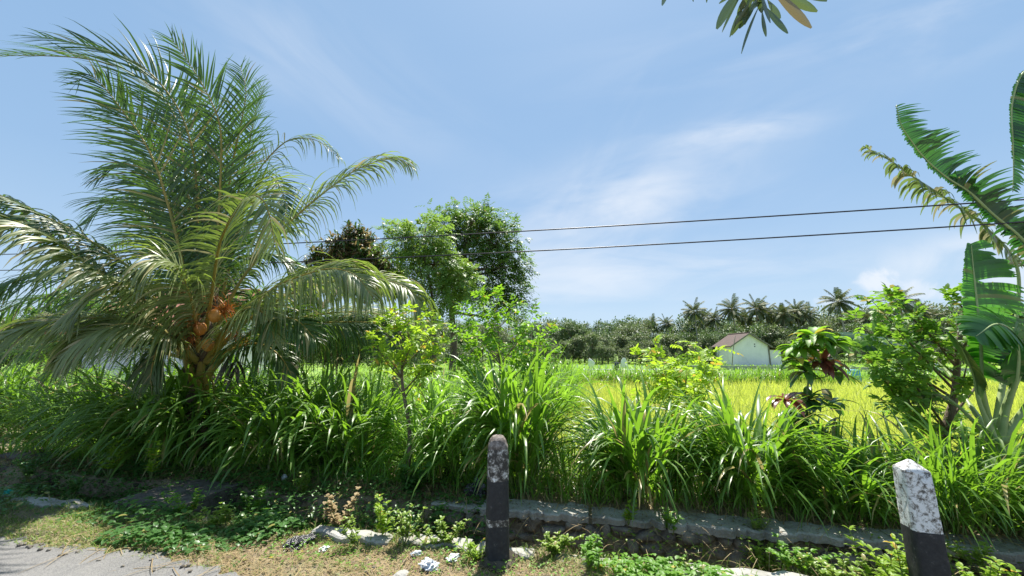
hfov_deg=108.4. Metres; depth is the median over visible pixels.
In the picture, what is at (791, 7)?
roadside tree
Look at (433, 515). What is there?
weed plant
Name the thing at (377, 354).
broadleaf tree
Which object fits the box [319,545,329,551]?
plastic scrap
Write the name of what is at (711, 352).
broadleaf tree
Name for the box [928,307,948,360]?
coconut palm
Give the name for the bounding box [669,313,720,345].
broadleaf tree
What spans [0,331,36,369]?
broadleaf tree
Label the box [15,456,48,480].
weed plant
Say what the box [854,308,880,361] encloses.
coconut palm
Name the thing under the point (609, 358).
broadleaf tree
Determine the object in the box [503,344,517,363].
broadleaf tree
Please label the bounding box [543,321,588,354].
broadleaf tree
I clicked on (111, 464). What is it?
weed plant
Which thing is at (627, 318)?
broadleaf tree
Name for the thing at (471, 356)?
broadleaf tree
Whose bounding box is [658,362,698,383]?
hedge grass clump
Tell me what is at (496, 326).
broadleaf tree
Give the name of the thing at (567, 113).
sky
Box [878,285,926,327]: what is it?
coconut palm
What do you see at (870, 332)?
broadleaf tree
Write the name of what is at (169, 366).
grass clump
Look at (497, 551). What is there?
marker post
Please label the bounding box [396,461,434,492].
weed plant
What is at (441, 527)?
weed plant
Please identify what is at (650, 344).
broadleaf tree
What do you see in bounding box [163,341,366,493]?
grass clump
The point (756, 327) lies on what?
broadleaf tree
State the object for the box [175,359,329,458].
grass clump
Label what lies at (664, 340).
broadleaf tree
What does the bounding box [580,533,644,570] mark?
weed plant
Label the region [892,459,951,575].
marker post
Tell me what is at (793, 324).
broadleaf tree
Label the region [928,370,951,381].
hedge grass clump
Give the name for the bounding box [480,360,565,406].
hedge grass clump
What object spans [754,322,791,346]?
broadleaf tree
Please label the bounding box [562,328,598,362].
broadleaf tree
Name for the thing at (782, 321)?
coconut palm
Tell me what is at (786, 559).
weed plant
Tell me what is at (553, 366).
hedge grass clump
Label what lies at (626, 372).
hedge grass clump
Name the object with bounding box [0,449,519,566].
creeper
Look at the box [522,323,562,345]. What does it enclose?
broadleaf tree
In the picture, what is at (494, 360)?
broadleaf tree
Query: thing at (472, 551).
weed plant
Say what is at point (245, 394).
grass clump
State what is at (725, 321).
broadleaf tree
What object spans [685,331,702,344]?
broadleaf tree
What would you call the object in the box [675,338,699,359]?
broadleaf tree
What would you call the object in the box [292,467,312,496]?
weed plant
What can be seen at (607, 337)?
broadleaf tree
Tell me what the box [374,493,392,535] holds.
weed plant
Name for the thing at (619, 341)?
broadleaf tree
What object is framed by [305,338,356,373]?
broadleaf tree
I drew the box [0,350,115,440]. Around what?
grass clump
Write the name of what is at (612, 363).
field grass
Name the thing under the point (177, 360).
house
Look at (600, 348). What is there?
broadleaf tree
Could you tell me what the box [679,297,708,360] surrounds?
coconut palm
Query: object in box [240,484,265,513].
weed plant
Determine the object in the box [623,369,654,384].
hedge grass clump
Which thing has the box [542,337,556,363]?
broadleaf tree
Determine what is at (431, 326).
broadleaf tree
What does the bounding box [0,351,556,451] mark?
meadow grass
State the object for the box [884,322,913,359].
broadleaf tree
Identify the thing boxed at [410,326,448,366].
broadleaf tree
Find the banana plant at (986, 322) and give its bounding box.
[832,71,1023,474]
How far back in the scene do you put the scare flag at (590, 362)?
29.37 m
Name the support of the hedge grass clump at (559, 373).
on the ground at (516, 528)
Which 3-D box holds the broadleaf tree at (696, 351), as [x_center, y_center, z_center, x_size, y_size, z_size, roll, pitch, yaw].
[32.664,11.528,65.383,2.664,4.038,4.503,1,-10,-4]
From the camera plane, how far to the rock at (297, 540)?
2.93 m
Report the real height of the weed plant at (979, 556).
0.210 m
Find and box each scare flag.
[588,358,594,367]
[621,358,626,368]
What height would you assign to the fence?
0.982 m
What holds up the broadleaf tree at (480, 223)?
on the ground at (516, 528)
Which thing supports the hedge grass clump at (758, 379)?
on the ground at (516, 528)
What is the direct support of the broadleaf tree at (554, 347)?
on the ground at (516, 528)
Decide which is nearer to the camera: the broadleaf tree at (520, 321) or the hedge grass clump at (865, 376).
the hedge grass clump at (865, 376)
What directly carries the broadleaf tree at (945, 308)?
on the ground at (516, 528)
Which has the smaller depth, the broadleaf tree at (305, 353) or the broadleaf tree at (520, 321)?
the broadleaf tree at (305, 353)
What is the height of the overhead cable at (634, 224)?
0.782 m
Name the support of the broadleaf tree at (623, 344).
on the ground at (516, 528)
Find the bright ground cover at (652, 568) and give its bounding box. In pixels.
[260,526,757,575]
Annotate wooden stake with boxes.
[391,349,400,452]
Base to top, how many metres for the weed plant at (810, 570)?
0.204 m
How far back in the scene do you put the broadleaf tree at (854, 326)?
76.87 m
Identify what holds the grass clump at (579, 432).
on the ground at (516, 528)
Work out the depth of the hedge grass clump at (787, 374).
18.10 m
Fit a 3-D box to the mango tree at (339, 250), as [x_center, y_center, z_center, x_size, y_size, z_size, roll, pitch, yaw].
[-4.199,0.515,10.312,3.762,5.877,5.972,7,-12,-35]
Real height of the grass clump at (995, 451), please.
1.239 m
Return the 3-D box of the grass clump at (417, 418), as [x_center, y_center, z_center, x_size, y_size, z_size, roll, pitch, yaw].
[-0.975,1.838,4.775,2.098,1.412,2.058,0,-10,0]
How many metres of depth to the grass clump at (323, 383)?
5.09 m
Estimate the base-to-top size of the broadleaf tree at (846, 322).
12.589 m
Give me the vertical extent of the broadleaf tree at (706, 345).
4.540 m
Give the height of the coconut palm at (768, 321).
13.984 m
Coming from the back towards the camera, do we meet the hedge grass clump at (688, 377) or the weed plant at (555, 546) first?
the hedge grass clump at (688, 377)
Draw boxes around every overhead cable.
[0,221,1023,270]
[2,199,1023,254]
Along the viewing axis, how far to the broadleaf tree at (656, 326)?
91.59 m
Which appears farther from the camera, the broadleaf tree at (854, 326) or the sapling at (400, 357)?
the broadleaf tree at (854, 326)
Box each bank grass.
[0,428,1023,534]
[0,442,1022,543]
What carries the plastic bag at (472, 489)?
on the ground at (516, 528)
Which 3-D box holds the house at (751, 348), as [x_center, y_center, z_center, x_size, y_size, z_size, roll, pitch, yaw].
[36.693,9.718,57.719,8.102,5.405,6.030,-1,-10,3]
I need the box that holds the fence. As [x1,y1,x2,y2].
[577,364,657,373]
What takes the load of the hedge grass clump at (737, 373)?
on the ground at (516, 528)
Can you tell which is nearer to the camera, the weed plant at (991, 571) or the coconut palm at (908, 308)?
the weed plant at (991, 571)
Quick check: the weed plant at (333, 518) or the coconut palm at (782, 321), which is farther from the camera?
the coconut palm at (782, 321)
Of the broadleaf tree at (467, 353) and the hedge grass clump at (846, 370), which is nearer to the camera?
the hedge grass clump at (846, 370)
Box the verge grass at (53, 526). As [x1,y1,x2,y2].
[0,450,894,575]
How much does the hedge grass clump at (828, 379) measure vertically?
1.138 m
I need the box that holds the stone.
[393,570,408,575]
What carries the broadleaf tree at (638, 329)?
on the ground at (516, 528)
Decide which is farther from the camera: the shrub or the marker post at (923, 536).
the shrub
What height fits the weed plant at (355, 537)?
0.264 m
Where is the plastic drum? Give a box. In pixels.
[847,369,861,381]
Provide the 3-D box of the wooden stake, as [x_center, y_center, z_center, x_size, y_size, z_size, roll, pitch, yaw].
[-1.853,1.808,5.977,0.216,1.796,0.149,0,-10,0]
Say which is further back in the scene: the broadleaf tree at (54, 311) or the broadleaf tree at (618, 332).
the broadleaf tree at (618, 332)
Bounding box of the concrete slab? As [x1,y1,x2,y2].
[0,447,67,471]
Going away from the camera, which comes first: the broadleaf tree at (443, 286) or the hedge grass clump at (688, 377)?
the broadleaf tree at (443, 286)
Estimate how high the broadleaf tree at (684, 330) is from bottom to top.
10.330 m
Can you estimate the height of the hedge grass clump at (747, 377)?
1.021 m
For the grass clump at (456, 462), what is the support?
on the ground at (516, 528)
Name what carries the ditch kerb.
on the ground at (516, 528)
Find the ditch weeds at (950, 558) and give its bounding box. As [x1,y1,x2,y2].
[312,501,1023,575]
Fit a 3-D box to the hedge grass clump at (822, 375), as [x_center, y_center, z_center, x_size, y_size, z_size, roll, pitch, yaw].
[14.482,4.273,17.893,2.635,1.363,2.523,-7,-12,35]
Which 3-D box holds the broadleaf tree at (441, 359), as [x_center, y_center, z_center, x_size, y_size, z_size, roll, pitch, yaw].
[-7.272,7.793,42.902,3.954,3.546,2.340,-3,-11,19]
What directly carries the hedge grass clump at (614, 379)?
on the ground at (516, 528)
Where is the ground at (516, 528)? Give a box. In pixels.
[0,354,1023,575]
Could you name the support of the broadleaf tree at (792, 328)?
on the ground at (516, 528)
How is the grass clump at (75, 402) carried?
on the ground at (516, 528)
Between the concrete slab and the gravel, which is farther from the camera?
the concrete slab
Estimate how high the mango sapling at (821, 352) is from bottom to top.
1.890 m
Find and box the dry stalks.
[18,525,417,575]
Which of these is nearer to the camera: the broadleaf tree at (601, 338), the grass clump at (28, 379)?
the grass clump at (28, 379)
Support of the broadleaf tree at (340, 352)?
on the ground at (516, 528)
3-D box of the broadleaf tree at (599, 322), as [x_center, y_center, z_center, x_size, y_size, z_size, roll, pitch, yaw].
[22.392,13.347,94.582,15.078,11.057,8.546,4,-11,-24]
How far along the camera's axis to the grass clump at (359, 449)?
4.61 m
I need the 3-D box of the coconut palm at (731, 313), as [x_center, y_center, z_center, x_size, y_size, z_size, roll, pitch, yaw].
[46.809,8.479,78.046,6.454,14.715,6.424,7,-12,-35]
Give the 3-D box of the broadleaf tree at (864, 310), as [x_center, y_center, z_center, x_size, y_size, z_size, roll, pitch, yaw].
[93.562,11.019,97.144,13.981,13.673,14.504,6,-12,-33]
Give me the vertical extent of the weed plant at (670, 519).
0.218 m
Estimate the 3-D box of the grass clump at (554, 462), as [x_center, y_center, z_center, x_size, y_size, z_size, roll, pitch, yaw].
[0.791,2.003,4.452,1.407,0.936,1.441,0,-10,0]
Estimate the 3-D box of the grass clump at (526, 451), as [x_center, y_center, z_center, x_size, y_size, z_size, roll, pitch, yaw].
[0.103,1.488,4.293,2.416,1.881,2.370,0,-10,0]
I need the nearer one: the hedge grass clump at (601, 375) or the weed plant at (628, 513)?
the weed plant at (628, 513)
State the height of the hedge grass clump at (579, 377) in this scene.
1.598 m
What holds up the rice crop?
on the ground at (516, 528)
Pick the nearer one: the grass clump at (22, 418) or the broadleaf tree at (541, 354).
the grass clump at (22, 418)
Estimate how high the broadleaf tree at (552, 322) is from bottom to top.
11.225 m
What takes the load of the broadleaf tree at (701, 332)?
on the ground at (516, 528)
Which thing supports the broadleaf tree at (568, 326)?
on the ground at (516, 528)
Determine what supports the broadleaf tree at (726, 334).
on the ground at (516, 528)
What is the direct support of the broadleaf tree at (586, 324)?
on the ground at (516, 528)
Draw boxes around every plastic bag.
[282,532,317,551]
[418,557,438,571]
[464,476,485,498]
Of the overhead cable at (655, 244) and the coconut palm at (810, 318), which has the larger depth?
the coconut palm at (810, 318)
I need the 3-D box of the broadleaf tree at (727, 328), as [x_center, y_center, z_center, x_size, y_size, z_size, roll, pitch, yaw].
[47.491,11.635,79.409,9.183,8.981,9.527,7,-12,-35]
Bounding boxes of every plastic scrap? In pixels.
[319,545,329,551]
[410,550,422,556]
[446,553,460,561]
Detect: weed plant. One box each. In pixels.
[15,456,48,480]
[52,470,84,498]
[84,437,132,478]
[144,440,164,481]
[159,484,204,514]
[186,501,233,527]
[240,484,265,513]
[291,436,353,471]
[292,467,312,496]
[323,486,360,527]
[334,509,360,546]
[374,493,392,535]
[386,503,427,546]
[393,504,447,534]
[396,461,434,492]
[407,515,470,544]
[453,536,484,561]
[536,531,584,554]
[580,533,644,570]
[621,500,638,524]
[659,507,683,534]
[679,557,706,575]
[747,540,819,571]
[748,508,771,531]
[765,532,842,572]
[796,546,870,575]
[808,556,835,575]
[842,525,906,575]
[857,533,908,575]
[945,540,994,572]
[956,556,1021,575]
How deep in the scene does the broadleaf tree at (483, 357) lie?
52.77 m
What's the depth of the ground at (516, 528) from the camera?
3.53 m
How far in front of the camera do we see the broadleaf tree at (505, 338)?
75.73 m
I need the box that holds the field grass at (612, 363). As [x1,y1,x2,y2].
[328,360,1000,385]
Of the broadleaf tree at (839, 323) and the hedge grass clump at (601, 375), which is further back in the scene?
the broadleaf tree at (839, 323)
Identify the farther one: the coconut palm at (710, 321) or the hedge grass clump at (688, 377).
the coconut palm at (710, 321)
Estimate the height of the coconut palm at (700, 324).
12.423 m
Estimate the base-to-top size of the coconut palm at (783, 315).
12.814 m
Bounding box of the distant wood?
[446,304,949,354]
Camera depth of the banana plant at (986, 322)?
4.06 m
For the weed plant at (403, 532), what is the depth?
2.96 m
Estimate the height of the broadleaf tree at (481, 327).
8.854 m
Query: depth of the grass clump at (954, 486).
3.05 m
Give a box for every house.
[45,289,284,395]
[711,332,784,365]
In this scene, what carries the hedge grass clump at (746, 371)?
on the ground at (516, 528)
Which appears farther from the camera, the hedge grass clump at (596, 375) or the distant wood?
the distant wood
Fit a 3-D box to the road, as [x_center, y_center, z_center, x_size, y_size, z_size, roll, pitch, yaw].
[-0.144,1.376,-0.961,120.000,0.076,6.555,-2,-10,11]
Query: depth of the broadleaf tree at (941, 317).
86.27 m
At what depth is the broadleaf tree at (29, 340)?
26.63 m
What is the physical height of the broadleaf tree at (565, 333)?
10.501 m
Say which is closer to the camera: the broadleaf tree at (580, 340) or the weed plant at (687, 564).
the weed plant at (687, 564)
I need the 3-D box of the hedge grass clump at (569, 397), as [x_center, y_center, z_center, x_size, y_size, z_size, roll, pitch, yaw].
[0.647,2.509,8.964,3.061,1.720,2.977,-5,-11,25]
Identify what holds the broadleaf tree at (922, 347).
on the ground at (516, 528)
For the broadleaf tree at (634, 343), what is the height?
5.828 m
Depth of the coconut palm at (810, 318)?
85.15 m
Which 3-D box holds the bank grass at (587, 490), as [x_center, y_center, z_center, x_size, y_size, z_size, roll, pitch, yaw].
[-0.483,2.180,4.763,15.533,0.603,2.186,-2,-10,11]
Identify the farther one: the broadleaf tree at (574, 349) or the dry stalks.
the broadleaf tree at (574, 349)
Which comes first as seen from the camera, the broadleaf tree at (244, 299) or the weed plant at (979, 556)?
the weed plant at (979, 556)
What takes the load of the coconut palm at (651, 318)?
on the ground at (516, 528)
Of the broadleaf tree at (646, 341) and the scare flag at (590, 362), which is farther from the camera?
the broadleaf tree at (646, 341)
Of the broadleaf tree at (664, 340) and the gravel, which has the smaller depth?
the gravel
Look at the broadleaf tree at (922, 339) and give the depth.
73.62 m
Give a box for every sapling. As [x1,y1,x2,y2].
[360,300,452,466]
[442,284,564,408]
[766,326,865,480]
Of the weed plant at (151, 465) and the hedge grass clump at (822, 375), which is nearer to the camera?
the weed plant at (151, 465)
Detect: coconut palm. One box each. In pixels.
[0,18,439,462]
[642,313,660,332]
[655,314,676,358]
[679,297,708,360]
[693,309,716,361]
[704,307,726,330]
[714,293,748,327]
[734,309,758,328]
[739,294,774,323]
[753,300,777,345]
[767,303,800,359]
[772,306,796,326]
[785,299,813,329]
[800,302,820,326]
[815,287,863,362]
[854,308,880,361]
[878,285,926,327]
[902,298,939,321]
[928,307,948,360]
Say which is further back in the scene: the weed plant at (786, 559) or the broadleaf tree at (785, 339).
the broadleaf tree at (785, 339)
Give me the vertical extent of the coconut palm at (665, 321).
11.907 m
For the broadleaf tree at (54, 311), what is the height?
4.738 m
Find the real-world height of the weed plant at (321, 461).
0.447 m
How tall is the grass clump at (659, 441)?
1.478 m
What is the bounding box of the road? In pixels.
[0,536,238,575]
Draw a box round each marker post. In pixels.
[476,434,519,572]
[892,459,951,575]
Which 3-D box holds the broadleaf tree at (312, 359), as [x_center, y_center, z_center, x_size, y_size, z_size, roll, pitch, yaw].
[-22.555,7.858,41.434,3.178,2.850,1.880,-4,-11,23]
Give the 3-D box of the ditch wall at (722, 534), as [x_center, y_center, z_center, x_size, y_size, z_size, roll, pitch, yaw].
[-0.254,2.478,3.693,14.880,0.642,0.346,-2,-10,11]
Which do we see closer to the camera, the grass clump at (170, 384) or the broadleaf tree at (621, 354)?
the grass clump at (170, 384)
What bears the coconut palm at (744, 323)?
on the ground at (516, 528)
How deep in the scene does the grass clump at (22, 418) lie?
5.65 m
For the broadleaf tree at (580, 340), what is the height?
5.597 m
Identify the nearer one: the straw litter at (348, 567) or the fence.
the straw litter at (348, 567)
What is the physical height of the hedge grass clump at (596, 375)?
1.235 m
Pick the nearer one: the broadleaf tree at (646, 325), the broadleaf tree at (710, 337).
the broadleaf tree at (710, 337)
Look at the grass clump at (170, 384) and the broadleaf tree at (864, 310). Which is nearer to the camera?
the grass clump at (170, 384)
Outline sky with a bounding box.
[0,0,1023,353]
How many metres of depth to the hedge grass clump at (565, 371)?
12.61 m
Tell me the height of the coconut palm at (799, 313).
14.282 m
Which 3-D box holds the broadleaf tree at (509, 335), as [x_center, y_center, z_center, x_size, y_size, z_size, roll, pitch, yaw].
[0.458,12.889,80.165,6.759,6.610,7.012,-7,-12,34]
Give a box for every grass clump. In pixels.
[0,349,176,468]
[0,350,79,435]
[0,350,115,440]
[0,355,132,461]
[1,349,261,482]
[49,349,281,478]
[93,356,267,450]
[152,363,314,453]
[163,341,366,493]
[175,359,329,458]
[231,351,398,470]
[253,361,436,489]
[340,376,499,490]
[379,377,520,504]
[419,337,615,499]
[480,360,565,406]
[507,361,583,392]
[509,362,600,424]
[517,364,592,412]
[518,360,590,393]
[528,371,749,525]
[534,418,611,499]
[544,357,590,380]
[546,361,591,389]
[550,360,589,384]
[553,401,683,486]
[573,369,605,385]
[581,365,614,379]
[586,362,622,383]
[597,368,633,385]
[609,361,653,384]
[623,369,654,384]
[633,367,668,385]
[637,369,886,541]
[644,396,765,514]
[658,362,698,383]
[710,367,742,385]
[718,367,757,383]
[729,372,759,384]
[735,399,951,528]
[739,370,771,382]
[740,364,786,381]
[742,406,903,524]
[753,364,801,385]
[763,365,815,386]
[774,365,821,383]
[790,368,837,384]
[792,398,1018,529]
[811,363,867,383]
[813,370,844,383]
[824,398,1023,556]
[830,396,1023,542]
[861,371,869,381]
[893,402,1023,530]
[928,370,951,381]
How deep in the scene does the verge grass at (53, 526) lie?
3.12 m
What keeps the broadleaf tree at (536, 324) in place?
on the ground at (516, 528)
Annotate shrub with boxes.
[624,334,743,427]
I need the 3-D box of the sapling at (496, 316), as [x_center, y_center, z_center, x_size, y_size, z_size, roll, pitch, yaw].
[-0.139,1.208,5.155,1.846,2.590,1.360,0,-10,0]
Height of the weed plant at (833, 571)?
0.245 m
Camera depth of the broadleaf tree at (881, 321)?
87.67 m
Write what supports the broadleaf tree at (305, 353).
on the ground at (516, 528)
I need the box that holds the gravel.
[13,514,603,575]
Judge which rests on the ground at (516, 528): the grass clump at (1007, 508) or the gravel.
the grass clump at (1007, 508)
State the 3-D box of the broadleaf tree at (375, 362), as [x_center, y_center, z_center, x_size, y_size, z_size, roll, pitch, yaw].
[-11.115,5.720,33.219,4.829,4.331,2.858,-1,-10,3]
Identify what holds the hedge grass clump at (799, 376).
on the ground at (516, 528)
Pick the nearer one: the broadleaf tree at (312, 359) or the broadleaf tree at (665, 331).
the broadleaf tree at (312, 359)
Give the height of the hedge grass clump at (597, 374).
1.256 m
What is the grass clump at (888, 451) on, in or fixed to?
on the ground at (516, 528)
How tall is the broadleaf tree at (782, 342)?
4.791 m
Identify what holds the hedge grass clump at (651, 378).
on the ground at (516, 528)
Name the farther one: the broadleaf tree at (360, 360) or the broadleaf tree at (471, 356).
the broadleaf tree at (471, 356)
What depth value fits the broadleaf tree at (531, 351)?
63.64 m
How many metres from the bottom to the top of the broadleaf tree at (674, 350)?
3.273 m
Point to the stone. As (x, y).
(403, 572)
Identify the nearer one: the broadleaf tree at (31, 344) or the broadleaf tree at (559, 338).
the broadleaf tree at (31, 344)
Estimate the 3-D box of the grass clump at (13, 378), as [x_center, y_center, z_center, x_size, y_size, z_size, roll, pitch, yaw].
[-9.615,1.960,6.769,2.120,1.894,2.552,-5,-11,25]
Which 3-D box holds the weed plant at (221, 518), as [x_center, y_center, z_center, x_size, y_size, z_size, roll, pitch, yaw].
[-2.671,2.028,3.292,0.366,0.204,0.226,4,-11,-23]
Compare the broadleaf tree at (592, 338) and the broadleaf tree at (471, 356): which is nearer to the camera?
the broadleaf tree at (471, 356)
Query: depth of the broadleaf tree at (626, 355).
64.26 m
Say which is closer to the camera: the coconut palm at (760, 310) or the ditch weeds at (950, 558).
the ditch weeds at (950, 558)
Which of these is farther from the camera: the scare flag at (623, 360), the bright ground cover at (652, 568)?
the scare flag at (623, 360)
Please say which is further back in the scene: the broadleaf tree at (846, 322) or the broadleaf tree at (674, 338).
the broadleaf tree at (846, 322)
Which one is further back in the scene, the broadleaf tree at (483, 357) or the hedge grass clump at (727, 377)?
the broadleaf tree at (483, 357)
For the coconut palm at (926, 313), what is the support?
on the ground at (516, 528)
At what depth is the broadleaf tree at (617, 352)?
66.94 m
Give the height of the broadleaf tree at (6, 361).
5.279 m
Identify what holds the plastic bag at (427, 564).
on the ground at (516, 528)
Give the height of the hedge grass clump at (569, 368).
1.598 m
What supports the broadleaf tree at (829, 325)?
on the ground at (516, 528)
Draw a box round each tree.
[0,304,59,374]
[0,315,18,366]
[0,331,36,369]
[8,336,63,360]
[10,288,126,375]
[222,282,303,376]
[285,310,337,376]
[286,219,415,422]
[304,349,321,365]
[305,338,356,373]
[322,323,374,374]
[334,333,377,367]
[350,323,393,374]
[364,356,388,373]
[367,212,486,380]
[406,340,422,368]
[407,318,447,336]
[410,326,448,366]
[415,193,541,389]
[436,323,480,351]
[437,319,464,345]
[438,342,460,363]
[445,342,469,367]
[461,320,497,360]
[461,347,482,363]
[468,343,487,366]
[479,318,507,350]
[488,347,497,365]
[490,328,509,350]
[492,348,505,362]
[501,334,522,354]
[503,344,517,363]
[504,317,537,346]
[510,333,533,349]
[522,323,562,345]
[524,338,537,357]
[530,319,556,332]
[534,341,556,360]
[539,317,568,338]
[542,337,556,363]
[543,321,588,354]
[547,346,562,363]
[548,321,578,360]
[549,330,565,361]
[557,340,572,363]
[558,317,612,361]
[559,321,595,360]
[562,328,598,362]
[564,338,583,362]
[572,333,588,362]
[573,344,587,363]
[581,331,606,358]
[585,333,614,346]
[588,334,608,362]
[591,319,615,359]
[591,344,614,364]
[596,320,637,360]
[597,338,619,363]
[599,345,617,364]
[606,315,651,336]
[608,324,636,361]
[608,332,632,362]
[616,321,654,361]
[616,347,627,360]
[617,339,630,361]
[625,343,645,363]
[627,331,647,362]
[629,318,652,344]
[630,317,680,343]
[633,347,649,361]
[640,340,651,362]
[646,340,658,361]
[654,324,680,340]
[656,331,688,357]
[657,344,670,361]
[660,333,672,357]
[662,0,826,53]
[667,333,689,356]
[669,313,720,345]
[670,347,681,359]
[675,323,707,355]
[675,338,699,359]
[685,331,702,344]
[690,328,719,341]
[691,342,703,363]
[697,331,721,362]
[697,340,714,361]
[703,330,738,357]
[704,347,718,359]
[708,317,729,331]
[712,322,743,335]
[715,321,769,343]
[731,319,780,332]
[746,318,775,341]
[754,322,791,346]
[764,308,808,344]
[768,329,793,347]
[773,338,792,363]
[782,324,805,344]
[782,335,810,357]
[795,316,845,342]
[796,318,834,332]
[813,305,856,332]
[824,339,852,359]
[828,346,841,361]
[835,309,868,357]
[837,281,1021,467]
[837,320,866,352]
[850,304,890,329]
[850,347,862,363]
[861,324,888,336]
[865,312,906,337]
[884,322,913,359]
[902,317,949,345]
[906,316,951,350]
[907,308,956,329]
[916,343,938,360]
[923,301,960,326]
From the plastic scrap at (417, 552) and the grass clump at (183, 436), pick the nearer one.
the plastic scrap at (417, 552)
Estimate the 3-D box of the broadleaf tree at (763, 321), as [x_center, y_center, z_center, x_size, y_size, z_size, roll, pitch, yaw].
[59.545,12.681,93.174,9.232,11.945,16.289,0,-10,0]
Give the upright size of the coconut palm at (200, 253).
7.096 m
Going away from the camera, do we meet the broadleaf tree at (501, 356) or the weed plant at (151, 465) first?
the weed plant at (151, 465)
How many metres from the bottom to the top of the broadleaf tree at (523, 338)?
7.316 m
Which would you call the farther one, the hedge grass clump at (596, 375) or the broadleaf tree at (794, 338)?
the broadleaf tree at (794, 338)
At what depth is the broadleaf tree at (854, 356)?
59.95 m
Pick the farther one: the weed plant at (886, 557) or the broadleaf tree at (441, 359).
the broadleaf tree at (441, 359)
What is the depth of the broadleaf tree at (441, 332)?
75.23 m
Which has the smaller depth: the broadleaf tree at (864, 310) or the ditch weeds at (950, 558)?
the ditch weeds at (950, 558)
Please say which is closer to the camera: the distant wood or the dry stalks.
the dry stalks
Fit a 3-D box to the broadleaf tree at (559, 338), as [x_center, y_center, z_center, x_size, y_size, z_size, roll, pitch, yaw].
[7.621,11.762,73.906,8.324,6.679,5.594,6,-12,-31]
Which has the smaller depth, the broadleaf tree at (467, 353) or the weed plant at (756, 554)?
the weed plant at (756, 554)
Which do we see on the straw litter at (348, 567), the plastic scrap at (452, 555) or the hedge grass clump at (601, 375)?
the plastic scrap at (452, 555)
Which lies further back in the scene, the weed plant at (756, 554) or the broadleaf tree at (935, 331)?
the broadleaf tree at (935, 331)
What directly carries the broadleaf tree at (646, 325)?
on the ground at (516, 528)
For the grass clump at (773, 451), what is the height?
1.474 m
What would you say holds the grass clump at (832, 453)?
on the ground at (516, 528)
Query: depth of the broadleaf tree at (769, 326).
90.02 m
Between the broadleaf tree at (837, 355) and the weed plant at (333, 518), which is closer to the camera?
the weed plant at (333, 518)
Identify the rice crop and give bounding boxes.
[549,374,1023,462]
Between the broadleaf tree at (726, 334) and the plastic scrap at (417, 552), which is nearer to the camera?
the plastic scrap at (417, 552)
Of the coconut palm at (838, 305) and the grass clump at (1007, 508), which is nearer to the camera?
the grass clump at (1007, 508)
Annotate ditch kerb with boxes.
[0,494,806,575]
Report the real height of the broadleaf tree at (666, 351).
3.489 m
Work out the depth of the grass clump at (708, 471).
3.79 m
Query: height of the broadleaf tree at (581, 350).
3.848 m
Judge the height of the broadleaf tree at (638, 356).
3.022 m
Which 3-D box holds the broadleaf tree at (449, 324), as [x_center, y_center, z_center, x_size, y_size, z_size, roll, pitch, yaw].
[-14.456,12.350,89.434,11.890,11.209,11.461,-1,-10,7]
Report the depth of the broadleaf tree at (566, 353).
62.40 m
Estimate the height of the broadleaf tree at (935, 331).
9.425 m
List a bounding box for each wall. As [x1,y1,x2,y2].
[36,474,1023,575]
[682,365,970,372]
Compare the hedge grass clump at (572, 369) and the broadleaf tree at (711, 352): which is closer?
the hedge grass clump at (572, 369)
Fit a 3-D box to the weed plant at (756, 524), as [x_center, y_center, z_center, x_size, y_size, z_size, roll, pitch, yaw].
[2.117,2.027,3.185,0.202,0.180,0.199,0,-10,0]
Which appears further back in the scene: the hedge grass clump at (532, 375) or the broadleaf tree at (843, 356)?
the broadleaf tree at (843, 356)
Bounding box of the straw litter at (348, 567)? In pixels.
[47,513,626,575]
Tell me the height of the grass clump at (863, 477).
1.291 m
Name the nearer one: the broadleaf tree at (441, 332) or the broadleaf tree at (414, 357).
the broadleaf tree at (414, 357)
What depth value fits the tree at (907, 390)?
4.36 m
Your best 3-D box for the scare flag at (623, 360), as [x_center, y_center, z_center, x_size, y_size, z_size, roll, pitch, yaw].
[9.813,6.820,32.300,0.611,1.484,0.142,2,-10,-11]
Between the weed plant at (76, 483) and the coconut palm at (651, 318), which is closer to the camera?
the weed plant at (76, 483)
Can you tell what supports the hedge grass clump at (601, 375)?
on the ground at (516, 528)
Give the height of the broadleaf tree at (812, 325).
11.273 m
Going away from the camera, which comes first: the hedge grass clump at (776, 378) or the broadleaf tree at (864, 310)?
the hedge grass clump at (776, 378)
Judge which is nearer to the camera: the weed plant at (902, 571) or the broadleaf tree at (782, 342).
the weed plant at (902, 571)
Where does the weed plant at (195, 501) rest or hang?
on the ground at (516, 528)

